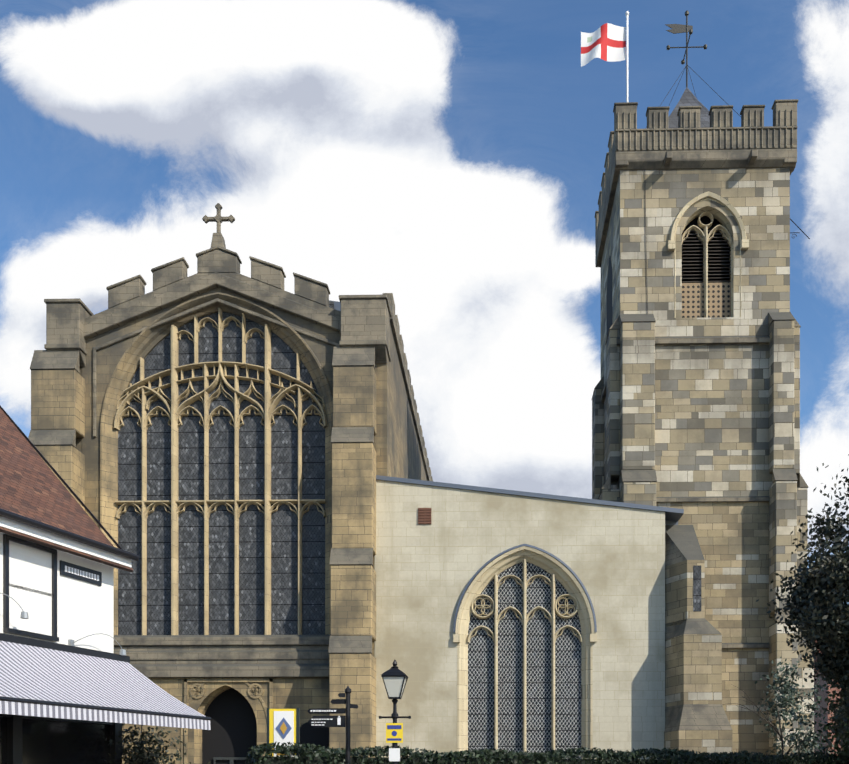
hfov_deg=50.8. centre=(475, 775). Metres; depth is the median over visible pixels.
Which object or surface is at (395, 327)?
nave parapet
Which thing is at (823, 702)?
brick house walls
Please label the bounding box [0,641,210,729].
awning canopy
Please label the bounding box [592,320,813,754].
tower buttresses
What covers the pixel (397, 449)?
nave west wall
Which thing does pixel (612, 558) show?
aisle west wall
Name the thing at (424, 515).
aisle vent louvre
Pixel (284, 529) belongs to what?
great window glass
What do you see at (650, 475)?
tower buttress offsets
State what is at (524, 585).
aisle window tracery
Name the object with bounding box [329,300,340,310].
nave roof
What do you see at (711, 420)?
tower shaft
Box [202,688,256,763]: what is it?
dark interior door
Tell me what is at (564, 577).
arch surround
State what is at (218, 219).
nave gable cross
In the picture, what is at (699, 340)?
tower string courses
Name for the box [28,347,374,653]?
nave buttress offsets
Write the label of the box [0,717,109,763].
restaurant glass
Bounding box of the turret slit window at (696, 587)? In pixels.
[693,565,700,610]
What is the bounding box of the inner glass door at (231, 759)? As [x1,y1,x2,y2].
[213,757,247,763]
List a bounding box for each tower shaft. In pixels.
[601,168,789,496]
[656,502,774,755]
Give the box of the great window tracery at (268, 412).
[114,308,326,634]
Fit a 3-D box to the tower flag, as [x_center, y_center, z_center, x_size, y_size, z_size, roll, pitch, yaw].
[5.157,-29.372,35.842,1.794,1.491,0.433,0,0,1]
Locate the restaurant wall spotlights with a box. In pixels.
[0,593,125,655]
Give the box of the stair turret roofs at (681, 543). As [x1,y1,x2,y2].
[664,525,731,731]
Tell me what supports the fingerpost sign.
on the paved square
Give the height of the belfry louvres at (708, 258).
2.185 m
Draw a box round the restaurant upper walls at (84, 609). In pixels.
[0,533,113,652]
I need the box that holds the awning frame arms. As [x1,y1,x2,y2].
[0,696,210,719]
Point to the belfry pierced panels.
(719, 299)
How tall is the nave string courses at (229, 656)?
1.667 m
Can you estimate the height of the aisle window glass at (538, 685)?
8.417 m
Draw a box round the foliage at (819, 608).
[756,455,848,748]
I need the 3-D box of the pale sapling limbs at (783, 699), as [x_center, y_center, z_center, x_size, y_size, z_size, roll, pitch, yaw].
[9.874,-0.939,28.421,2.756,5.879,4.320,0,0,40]
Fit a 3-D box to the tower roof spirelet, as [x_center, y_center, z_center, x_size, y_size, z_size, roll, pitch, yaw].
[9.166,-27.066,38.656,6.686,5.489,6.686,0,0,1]
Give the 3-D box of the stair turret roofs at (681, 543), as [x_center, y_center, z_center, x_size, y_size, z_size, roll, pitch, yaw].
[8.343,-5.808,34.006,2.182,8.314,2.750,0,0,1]
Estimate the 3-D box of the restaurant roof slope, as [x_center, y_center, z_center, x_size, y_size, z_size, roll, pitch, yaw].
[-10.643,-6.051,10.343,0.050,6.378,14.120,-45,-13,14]
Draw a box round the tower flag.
[581,23,625,66]
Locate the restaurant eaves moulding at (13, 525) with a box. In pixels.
[0,516,131,568]
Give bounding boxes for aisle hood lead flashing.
[453,544,596,631]
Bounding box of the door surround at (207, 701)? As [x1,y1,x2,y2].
[181,678,272,763]
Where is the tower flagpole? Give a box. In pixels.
[625,11,628,101]
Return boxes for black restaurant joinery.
[0,406,139,763]
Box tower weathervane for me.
[646,10,740,126]
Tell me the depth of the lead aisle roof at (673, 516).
34.43 m
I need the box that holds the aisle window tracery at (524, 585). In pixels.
[467,559,581,755]
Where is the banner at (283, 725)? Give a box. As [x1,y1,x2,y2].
[267,708,299,756]
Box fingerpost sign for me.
[307,686,357,763]
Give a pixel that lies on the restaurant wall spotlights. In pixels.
(24, 615)
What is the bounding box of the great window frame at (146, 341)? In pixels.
[100,292,332,634]
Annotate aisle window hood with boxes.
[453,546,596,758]
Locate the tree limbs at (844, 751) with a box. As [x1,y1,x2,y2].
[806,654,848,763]
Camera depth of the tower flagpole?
35.79 m
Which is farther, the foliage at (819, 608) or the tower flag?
the tower flag
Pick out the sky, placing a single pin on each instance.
(446, 158)
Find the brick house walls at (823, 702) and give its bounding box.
[814,670,841,760]
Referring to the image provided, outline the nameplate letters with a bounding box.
[65,566,98,580]
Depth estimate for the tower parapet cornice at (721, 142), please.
35.11 m
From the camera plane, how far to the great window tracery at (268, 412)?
34.97 m
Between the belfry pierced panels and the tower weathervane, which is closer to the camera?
the belfry pierced panels
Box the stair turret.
[664,560,731,759]
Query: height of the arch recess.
4.176 m
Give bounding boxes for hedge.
[245,741,848,763]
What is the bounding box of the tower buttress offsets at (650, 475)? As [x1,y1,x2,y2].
[591,311,807,622]
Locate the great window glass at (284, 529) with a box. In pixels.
[118,302,333,634]
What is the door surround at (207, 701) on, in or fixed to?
attached to the nave west wall at (397, 449)
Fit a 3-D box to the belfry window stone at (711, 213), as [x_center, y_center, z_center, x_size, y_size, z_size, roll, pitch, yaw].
[9.201,-20.605,35.476,3.160,4.960,0.670,0,0,1]
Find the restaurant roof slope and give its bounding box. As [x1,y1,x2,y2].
[0,408,133,571]
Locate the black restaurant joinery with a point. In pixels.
(14, 739)
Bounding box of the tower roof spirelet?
[669,87,709,127]
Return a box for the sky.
[0,0,848,567]
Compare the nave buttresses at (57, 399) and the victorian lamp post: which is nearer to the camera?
the victorian lamp post
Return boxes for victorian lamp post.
[379,660,410,763]
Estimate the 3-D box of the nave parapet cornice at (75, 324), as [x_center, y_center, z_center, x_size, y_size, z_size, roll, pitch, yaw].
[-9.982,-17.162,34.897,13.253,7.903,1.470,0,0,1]
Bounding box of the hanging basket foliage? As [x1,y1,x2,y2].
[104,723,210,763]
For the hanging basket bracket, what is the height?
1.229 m
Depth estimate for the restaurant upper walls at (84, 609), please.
15.08 m
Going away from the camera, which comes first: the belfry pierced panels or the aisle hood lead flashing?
the aisle hood lead flashing
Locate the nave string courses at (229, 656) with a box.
[114,635,329,677]
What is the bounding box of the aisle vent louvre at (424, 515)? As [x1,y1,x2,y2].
[418,507,430,523]
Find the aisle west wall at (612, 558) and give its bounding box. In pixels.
[375,480,664,759]
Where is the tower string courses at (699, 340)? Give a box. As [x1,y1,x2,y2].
[601,336,794,647]
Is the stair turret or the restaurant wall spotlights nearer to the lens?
the restaurant wall spotlights
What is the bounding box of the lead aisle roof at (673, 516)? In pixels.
[376,475,683,524]
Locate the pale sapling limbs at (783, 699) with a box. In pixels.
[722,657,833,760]
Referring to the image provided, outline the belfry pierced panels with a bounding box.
[682,282,730,317]
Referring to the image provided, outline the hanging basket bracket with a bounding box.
[129,725,155,763]
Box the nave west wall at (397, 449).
[75,287,426,763]
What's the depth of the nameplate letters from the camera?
15.52 m
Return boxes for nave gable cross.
[202,203,234,232]
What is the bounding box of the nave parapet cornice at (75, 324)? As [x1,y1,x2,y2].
[44,233,390,437]
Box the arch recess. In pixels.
[300,722,328,756]
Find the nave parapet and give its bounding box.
[383,293,432,480]
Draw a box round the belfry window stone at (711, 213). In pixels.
[668,191,748,317]
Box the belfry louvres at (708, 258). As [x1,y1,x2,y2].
[682,230,730,282]
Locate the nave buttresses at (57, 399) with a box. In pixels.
[31,366,375,756]
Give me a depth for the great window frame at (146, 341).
34.91 m
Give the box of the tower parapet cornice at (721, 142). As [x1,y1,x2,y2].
[594,99,798,266]
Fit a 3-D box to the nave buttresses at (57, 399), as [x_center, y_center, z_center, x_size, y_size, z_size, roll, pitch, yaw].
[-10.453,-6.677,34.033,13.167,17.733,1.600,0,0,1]
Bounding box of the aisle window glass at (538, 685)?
[468,562,580,758]

